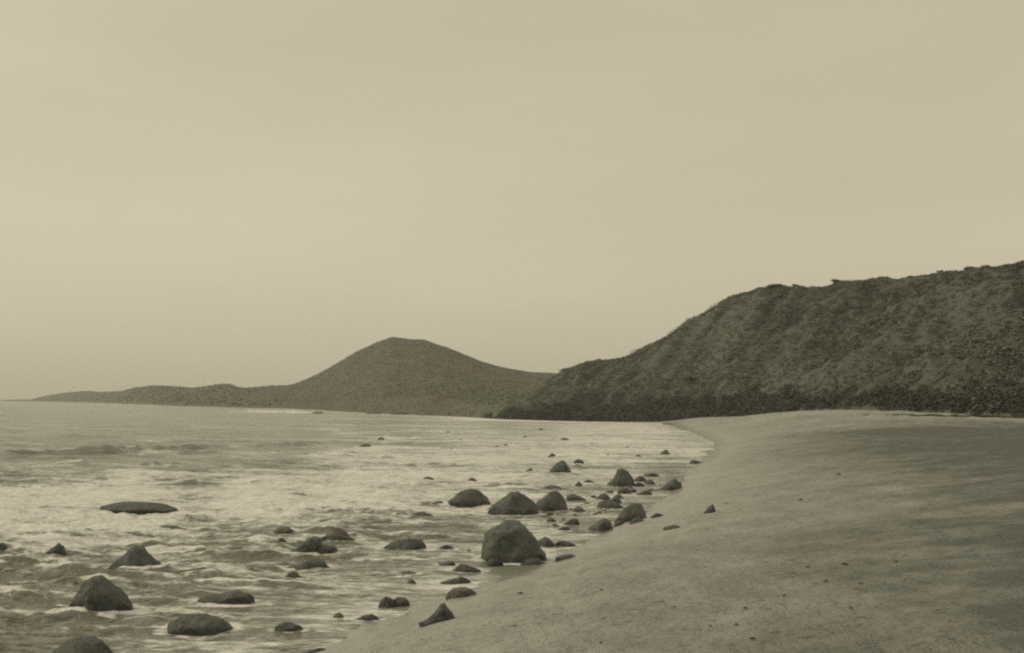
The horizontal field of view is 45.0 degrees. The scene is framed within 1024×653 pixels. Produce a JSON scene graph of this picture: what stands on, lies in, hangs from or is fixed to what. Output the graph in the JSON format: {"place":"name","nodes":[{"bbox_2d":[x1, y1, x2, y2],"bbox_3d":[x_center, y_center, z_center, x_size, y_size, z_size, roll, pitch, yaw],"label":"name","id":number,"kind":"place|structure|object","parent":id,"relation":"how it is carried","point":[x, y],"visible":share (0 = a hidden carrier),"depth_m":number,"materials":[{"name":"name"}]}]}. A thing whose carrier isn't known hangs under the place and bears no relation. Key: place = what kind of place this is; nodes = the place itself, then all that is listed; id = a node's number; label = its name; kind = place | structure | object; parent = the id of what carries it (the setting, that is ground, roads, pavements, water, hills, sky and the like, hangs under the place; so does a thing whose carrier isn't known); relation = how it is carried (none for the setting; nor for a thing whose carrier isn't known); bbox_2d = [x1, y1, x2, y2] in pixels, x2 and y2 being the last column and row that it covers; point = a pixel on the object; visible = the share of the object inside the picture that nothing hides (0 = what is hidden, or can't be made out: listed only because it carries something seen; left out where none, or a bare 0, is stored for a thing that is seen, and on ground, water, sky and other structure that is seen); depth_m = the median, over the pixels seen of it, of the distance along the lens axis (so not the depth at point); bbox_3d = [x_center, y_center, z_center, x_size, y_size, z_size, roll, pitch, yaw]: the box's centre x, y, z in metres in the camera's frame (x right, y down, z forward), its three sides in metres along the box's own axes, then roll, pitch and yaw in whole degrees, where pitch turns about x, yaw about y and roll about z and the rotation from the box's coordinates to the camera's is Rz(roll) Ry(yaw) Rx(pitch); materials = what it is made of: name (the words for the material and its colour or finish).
{"place":"outdoors","nodes":[
{"label":"outdoors","id":0,"kind":"place"},
{"bbox_2d":[32,386,258,407],"bbox_3d":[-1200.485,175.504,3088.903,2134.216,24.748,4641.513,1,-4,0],"label":"headland","id":1,"kind":"structure","parent":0,"point":[221,404],"depth_m":1376.07,"materials":[{"name":"grey stone"}]},
{"bbox_2d":[0,383,286,404],"bbox_3d":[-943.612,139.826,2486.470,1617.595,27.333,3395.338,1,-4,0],"label":"headland scrub","id":2,"kind":"object","parent":1,"relation":"on","point":[188,394],"visible":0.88,"depth_m":1243.48,"materials":[{"name":"plant"}]},
{"bbox_2d":[0,401,713,652],"bbox_3d":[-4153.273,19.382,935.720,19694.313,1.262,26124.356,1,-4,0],"label":"sea","id":3,"kind":"structure","parent":0,"point":[246,482],"depth_m":48.27,"materials":[{"name":"grey liquid"}]},
{"bbox_2d":[0,543,7,549],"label":"boulder","id":4,"kind":"object","parent":3,"relation":"in","point":[3,546],"visible":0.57,"depth_m":33.07,"materials":[{"name":"grey stone"}]},
{"bbox_2d":[45,543,66,555],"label":"boulder","id":5,"kind":"object","parent":3,"relation":"in","point":[58,548],"visible":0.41,"depth_m":32.07,"materials":[{"name":"grey stone"}]},
{"bbox_2d":[52,636,112,652],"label":"boulder","id":6,"kind":"object","parent":3,"relation":"in","point":[85,644],"visible":1,"depth_m":19.19,"materials":[{"name":"grey stone"}]},
{"bbox_2d":[68,575,133,611],"bbox_3d":[-7.875,5.238,23.812,1.064,0.878,1.020,-2,-4,35],"label":"boulder","id":7,"kind":"object","parent":3,"relation":"in","point":[100,593],"visible":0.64,"depth_m":23.48,"materials":[{"name":"grey stone"}]},
{"bbox_2d":[107,545,161,568],"bbox_3d":[-9.044,5.651,29.726,1.378,0.761,0.960,0,-4,16],"label":"boulder","id":8,"kind":"object","parent":3,"relation":"in","point":[135,555],"visible":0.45,"depth_m":29.46,"materials":[{"name":"grey stone"}]},
{"bbox_2d":[100,501,177,514],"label":"boulder","id":9,"kind":"object","parent":3,"relation":"in","point":[134,507],"visible":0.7,"depth_m":44.65,"materials":[{"name":"grey stone"}]},
{"bbox_2d":[160,525,187,529],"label":"stone","id":10,"kind":"object","parent":3,"relation":"in","point":[170,526],"visible":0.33,"depth_m":38.53,"materials":[{"name":"grey stone"}]},
{"bbox_2d":[167,613,232,635],"bbox_3d":[-5.535,5.303,21.813,1.076,0.488,1.140,-1,-4,30],"label":"boulder","id":11,"kind":"object","parent":3,"relation":"in","point":[202,624],"visible":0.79,"depth_m":21.42,"materials":[{"name":"grey stone"}]},
{"bbox_2d":[275,538,286,542],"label":"boulder","id":12,"kind":"object","parent":3,"relation":"in","point":[281,540],"visible":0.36,"depth_m":35.07,"materials":[{"name":"grey stone"}]},
{"bbox_2d":[273,526,293,533],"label":"boulder","id":13,"kind":"object","parent":3,"relation":"in","point":[286,529],"visible":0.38,"depth_m":37.11,"materials":[{"name":"grey stone"}]},
{"bbox_2d":[290,536,322,552],"bbox_3d":[-5.575,5.926,32.946,1.186,0.671,0.867,-1,-4,19],"label":"boulder","id":14,"kind":"object","parent":3,"relation":"in","point":[312,544],"visible":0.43,"depth_m":32.60,"materials":[{"name":"grey stone"}]},
{"bbox_2d":[287,558,329,569],"bbox_3d":[-4.925,5.836,29.821,1.089,0.471,0.776,2,-4,-15],"label":"boulder","id":15,"kind":"object","parent":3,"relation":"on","point":[312,563],"visible":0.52,"depth_m":29.69,"materials":[{"name":"grey stone"}]},
{"bbox_2d":[316,545,337,553],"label":"boulder","id":16,"kind":"object","parent":3,"relation":"in","point":[325,549],"visible":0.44,"depth_m":32.55,"materials":[{"name":"grey stone"}]},
{"bbox_2d":[321,528,354,541],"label":"boulder","id":17,"kind":"object","parent":3,"relation":"in","point":[336,534],"visible":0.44,"depth_m":35.77,"materials":[{"name":"grey stone"}]},
{"bbox_2d":[412,512,433,516],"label":"stone","id":18,"kind":"object","parent":3,"relation":"in","point":[422,514],"visible":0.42,"depth_m":43.90,"materials":[{"name":"grey stone"}]},
{"bbox_2d":[448,489,490,507],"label":"boulder","id":19,"kind":"object","parent":3,"relation":"in","point":[468,498],"visible":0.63,"depth_m":48.78,"materials":[{"name":"grey stone"}]},
{"bbox_2d":[487,491,538,514],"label":"boulder","id":20,"kind":"object","parent":3,"relation":"in","point":[515,503],"visible":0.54,"depth_m":45.19,"materials":[{"name":"grey stone"}]},
{"bbox_2d":[546,518,555,521],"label":"stone","id":21,"kind":"object","parent":3,"relation":"in","point":[551,520],"visible":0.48,"depth_m":42.43,"materials":[{"name":"grey stone"}]},
{"bbox_2d":[543,485,563,488],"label":"stone","id":22,"kind":"object","parent":3,"relation":"in","point":[552,487],"visible":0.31,"depth_m":58.24,"materials":[{"name":"grey stone"}]},
{"bbox_2d":[549,460,571,472],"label":"boulder","id":23,"kind":"object","parent":3,"relation":"in","point":[561,466],"visible":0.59,"depth_m":72.79,"materials":[{"name":"grey stone"}]},
{"bbox_2d":[564,518,579,524],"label":"stone","id":24,"kind":"object","parent":3,"relation":"in","point":[574,521],"visible":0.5,"depth_m":41.42,"materials":[{"name":"grey stone"}]},
{"bbox_2d":[573,459,583,463],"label":"stone","id":25,"kind":"object","parent":3,"relation":"in","point":[578,461],"visible":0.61,"depth_m":86.76,"materials":[{"name":"grey stone"}]},
{"bbox_2d":[243,337,555,416],"bbox_3d":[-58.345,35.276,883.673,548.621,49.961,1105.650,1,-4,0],"label":"hill","id":26,"kind":"structure","parent":0,"point":[397,402],"depth_m":597.12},
{"bbox_2d":[238,337,556,415],"bbox_3d":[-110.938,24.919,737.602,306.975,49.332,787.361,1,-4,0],"label":"hill scrub","id":27,"kind":"object","parent":26,"relation":"on","point":[485,398],"visible":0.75,"depth_m":597.42,"materials":[{"name":"green plant"}]},
{"bbox_2d":[0,0,1023,399],"label":"sky","id":28,"kind":"structure","parent":0,"point":[194,193],"materials":[{"name":"beige"}]},
{"bbox_2d":[80,402,1023,652],"bbox_3d":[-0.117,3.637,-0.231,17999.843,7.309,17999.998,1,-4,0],"label":"beach","id":29,"kind":"structure","parent":0,"point":[933,506],"depth_m":21.90,"materials":[{"name":"beige sand"}]},
{"bbox_2d":[197,590,254,604],"bbox_3d":[-5.747,5.511,24.703,0.987,0.445,0.951,-3,-5,44],"label":"boulder","id":30,"kind":"object","parent":29,"relation":"on","point":[236,597],"visible":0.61,"depth_m":24.52,"materials":[{"name":"grey stone"}]},
{"bbox_2d":[274,622,302,631],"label":"boulder","id":31,"kind":"object","parent":29,"relation":"on","point":[286,626],"visible":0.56,"depth_m":21.67,"materials":[{"name":"grey stone"}]},
{"bbox_2d":[285,571,300,577],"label":"boulder","id":32,"kind":"object","parent":29,"relation":"on","point":[292,574],"visible":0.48,"depth_m":28.02,"materials":[{"name":"grey stone"}]},
{"bbox_2d":[301,648,326,652],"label":"stone","id":33,"kind":"object","parent":29,"relation":"on","point":[316,650],"visible":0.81,"depth_m":18.81,"materials":[{"name":"grey stone"}]},
{"bbox_2d":[332,612,343,617],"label":"stone","id":34,"kind":"object","parent":29,"relation":"on","point":[338,615],"visible":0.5,"depth_m":23.10,"materials":[{"name":"grey stone"}]},
{"bbox_2d":[356,614,378,620],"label":"stone","id":35,"kind":"object","parent":29,"relation":"on","point":[372,617],"visible":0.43,"depth_m":22.86,"materials":[{"name":"grey stone"}]},
{"bbox_2d":[378,597,396,607],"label":"stone","id":36,"kind":"object","parent":29,"relation":"on","point":[386,602],"visible":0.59,"depth_m":24.29,"materials":[{"name":"grey stone"}]},
{"bbox_2d":[391,412,408,414],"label":"reef rock","id":37,"kind":"object","parent":29,"relation":"on","point":[398,413],"visible":0.62,"depth_m":447.51,"materials":[{"name":"grey stone"}]},
{"bbox_2d":[394,597,409,606],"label":"stone","id":38,"kind":"object","parent":29,"relation":"on","point":[401,601],"visible":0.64,"depth_m":24.37,"materials":[{"name":"grey stone"}]},
{"bbox_2d":[384,538,426,549],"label":"boulder","id":39,"kind":"object","parent":29,"relation":"on","point":[411,544],"visible":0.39,"depth_m":33.47,"materials":[{"name":"grey stone"}]},
{"bbox_2d":[401,571,414,573],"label":"stone","id":40,"kind":"object","parent":29,"relation":"on","point":[407,572],"visible":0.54,"depth_m":29.00,"materials":[{"name":"grey stone"}]},
{"bbox_2d":[407,579,416,583],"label":"stone","id":41,"kind":"object","parent":29,"relation":"on","point":[410,581],"visible":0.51,"depth_m":27.49,"materials":[{"name":"grey stone"}]},
{"bbox_2d":[417,412,433,414],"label":"reef rock","id":42,"kind":"object","parent":29,"relation":"on","point":[430,413],"visible":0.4,"depth_m":425.84,"materials":[{"name":"grey stone"}]},
{"bbox_2d":[418,603,455,627],"bbox_3d":[-1.159,4.692,19.787,0.600,0.534,0.477,3,-4,-28],"label":"boulder","id":43,"kind":"object","parent":29,"relation":"on","point":[442,612],"visible":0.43,"depth_m":19.66,"materials":[{"name":"grey stone"}]},
{"bbox_2d":[439,545,453,548],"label":"stone","id":44,"kind":"object","parent":29,"relation":"on","point":[446,547],"visible":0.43,"depth_m":33.95,"materials":[{"name":"grey stone"}]},
{"bbox_2d":[439,561,454,565],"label":"stone","id":45,"kind":"object","parent":29,"relation":"on","point":[449,563],"visible":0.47,"depth_m":30.66,"materials":[{"name":"grey stone"}]},
{"bbox_2d":[440,577,470,584],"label":"stone","id":46,"kind":"object","parent":29,"relation":"on","point":[460,580],"visible":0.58,"depth_m":27.66,"materials":[{"name":"grey stone"}]},
{"bbox_2d":[446,587,476,599],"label":"stone","id":47,"kind":"object","parent":29,"relation":"on","point":[459,592],"visible":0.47,"depth_m":24.28,"materials":[{"name":"grey stone"}]},
{"bbox_2d":[452,564,480,572],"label":"stone","id":48,"kind":"object","parent":29,"relation":"on","point":[464,568],"visible":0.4,"depth_m":29.42,"materials":[{"name":"grey stone"}]},
{"bbox_2d":[486,558,502,565],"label":"stone","id":49,"kind":"object","parent":29,"relation":"on","point":[494,562],"visible":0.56,"depth_m":30.71,"materials":[{"name":"grey stone"}]},
{"bbox_2d":[481,519,546,562],"bbox_3d":[-0.013,5.731,32.096,1.603,1.390,1.706,4,-5,-43],"label":"boulder","id":50,"kind":"object","parent":29,"relation":"on","point":[510,541],"visible":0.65,"depth_m":31.54,"materials":[{"name":"grey stone"}]},
{"bbox_2d":[520,558,544,565],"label":"stone","id":51,"kind":"object","parent":29,"relation":"on","point":[535,561],"visible":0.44,"depth_m":30.80,"materials":[{"name":"grey stone"}]},
{"bbox_2d":[538,537,554,546],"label":"stone","id":52,"kind":"object","parent":29,"relation":"on","point":[545,542],"visible":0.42,"depth_m":35.00,"materials":[{"name":"grey stone"}]},
{"bbox_2d":[536,491,567,510],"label":"boulder","id":53,"kind":"object","parent":29,"relation":"on","point":[553,501],"visible":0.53,"depth_m":46.85,"materials":[{"name":"grey stone"}]},
{"bbox_2d":[558,527,570,530],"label":"stone","id":54,"kind":"object","parent":29,"relation":"on","point":[564,528],"visible":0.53,"depth_m":39.66,"materials":[{"name":"grey stone"}]},
{"bbox_2d":[555,541,575,546],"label":"stone","id":55,"kind":"object","parent":29,"relation":"on","point":[564,543],"visible":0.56,"depth_m":35.03,"materials":[{"name":"grey stone"}]},
{"bbox_2d":[555,554,575,561],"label":"stone","id":56,"kind":"object","parent":29,"relation":"on","point":[562,557],"visible":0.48,"depth_m":31.08,"materials":[{"name":"grey stone"}]},
{"bbox_2d":[566,494,585,500],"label":"stone","id":57,"kind":"object","parent":29,"relation":"on","point":[572,497],"visible":0.62,"depth_m":52.33,"materials":[{"name":"grey stone"}]},
{"bbox_2d":[573,506,585,511],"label":"stone","id":58,"kind":"object","parent":29,"relation":"on","point":[578,509],"visible":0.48,"depth_m":46.36,"materials":[{"name":"grey stone"}]},
{"bbox_2d":[587,519,612,530],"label":"stone","id":59,"kind":"object","parent":29,"relation":"on","point":[603,525],"visible":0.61,"depth_m":39.64,"materials":[{"name":"grey stone"}]},
{"bbox_2d":[601,495,610,499],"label":"stone","id":60,"kind":"object","parent":29,"relation":"on","point":[605,497],"visible":0.49,"depth_m":52.86,"materials":[{"name":"grey stone"}]},
{"bbox_2d":[597,499,623,508],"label":"stone","id":61,"kind":"object","parent":29,"relation":"on","point":[608,503],"visible":0.5,"depth_m":48.01,"materials":[{"name":"grey stone"}]},
{"bbox_2d":[611,498,620,502],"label":"stone","id":62,"kind":"object","parent":29,"relation":"on","point":[617,500],"visible":0.47,"depth_m":51.03,"materials":[{"name":"grey stone"}]},
{"bbox_2d":[613,520,623,526],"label":"stone","id":63,"kind":"object","parent":29,"relation":"on","point":[618,522],"visible":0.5,"depth_m":40.26,"materials":[{"name":"grey stone"}]},
{"bbox_2d":[607,469,634,485],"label":"boulder","id":64,"kind":"object","parent":29,"relation":"on","point":[622,477],"visible":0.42,"depth_m":61.81,"materials":[{"name":"grey stone"}]},
{"bbox_2d":[617,487,630,493],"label":"stone","id":65,"kind":"object","parent":29,"relation":"on","point":[623,490],"visible":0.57,"depth_m":55.98,"materials":[{"name":"grey stone"}]},
{"bbox_2d":[614,503,645,522],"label":"stone","id":66,"kind":"object","parent":29,"relation":"on","point":[630,511],"visible":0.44,"depth_m":41.89,"materials":[{"name":"grey stone"}]},
{"bbox_2d":[629,517,643,524],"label":"stone","id":67,"kind":"object","parent":29,"relation":"on","point":[635,520],"visible":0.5,"depth_m":38.87,"materials":[{"name":"grey stone"}]},
{"bbox_2d":[634,476,646,481],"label":"stone","id":68,"kind":"object","parent":29,"relation":"on","point":[640,478],"visible":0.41,"depth_m":66.12,"materials":[{"name":"grey stone"}]},
{"bbox_2d":[637,490,651,494],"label":"stone","id":69,"kind":"object","parent":29,"relation":"on","point":[647,492],"visible":0.48,"depth_m":55.72,"materials":[{"name":"grey stone"}]},
{"bbox_2d":[643,473,658,476],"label":"stone","id":70,"kind":"object","parent":29,"relation":"on","point":[652,474],"visible":0.48,"depth_m":70.41,"materials":[{"name":"grey stone"}]},
{"bbox_2d":[651,513,663,517],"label":"stone","id":71,"kind":"object","parent":29,"relation":"on","point":[655,515],"visible":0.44,"depth_m":39.93,"materials":[{"name":"grey stone"}]},
{"bbox_2d":[658,478,681,490],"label":"stone","id":72,"kind":"object","parent":29,"relation":"on","point":[672,484],"visible":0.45,"depth_m":58.84,"materials":[{"name":"grey stone"}]},
{"bbox_2d":[663,525,679,530],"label":"stone","id":73,"kind":"object","parent":29,"relation":"on","point":[670,527],"visible":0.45,"depth_m":33.34,"materials":[{"name":"grey stone"}]},
{"bbox_2d":[689,460,701,463],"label":"stone","id":74,"kind":"object","parent":29,"relation":"on","point":[694,462],"visible":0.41,"depth_m":86.33,"materials":[{"name":"grey stone"}]},
{"bbox_2d":[703,504,715,513],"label":"stone","id":75,"kind":"object","parent":29,"relation":"on","point":[710,509],"visible":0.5,"depth_m":37.05,"materials":[{"name":"grey stone"}]},
{"bbox_2d":[862,414,1023,417],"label":"creeping ground cover","id":76,"kind":"object","parent":29,"relation":"on","point":[954,415],"visible":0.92,"depth_m":143.47,"materials":[{"name":"plant"}]},
{"bbox_2d":[482,262,1023,421],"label":"dune hill","id":77,"kind":"structure","parent":0,"point":[927,339],"depth_m":287.16,"materials":[{"name":"plant"}]},
{"bbox_2d":[696,395,715,403],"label":"shrub","id":78,"kind":"object","parent":77,"relation":"on","point":[704,398],"visible":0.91,"depth_m":297.50,"materials":[{"name":"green plant"}]},
{"bbox_2d":[481,260,1023,418],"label":"dune scrub","id":79,"kind":"object","parent":77,"relation":"on","point":[999,333],"visible":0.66,"depth_m":275.55,"materials":[{"name":"green plant"}]},
{"bbox_2d":[486,364,1023,421],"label":"dark thicket scrub","id":80,"kind":"object","parent":77,"relation":"on","point":[658,410],"visible":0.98,"depth_m":264.49,"materials":[{"name":"green plant"}]},
{"bbox_2d":[766,283,782,286],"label":"shrub","id":81,"kind":"object","parent":77,"relation":"on","point":[773,285],"visible":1,"depth_m":365.57,"materials":[{"name":"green plant"}]}
]}

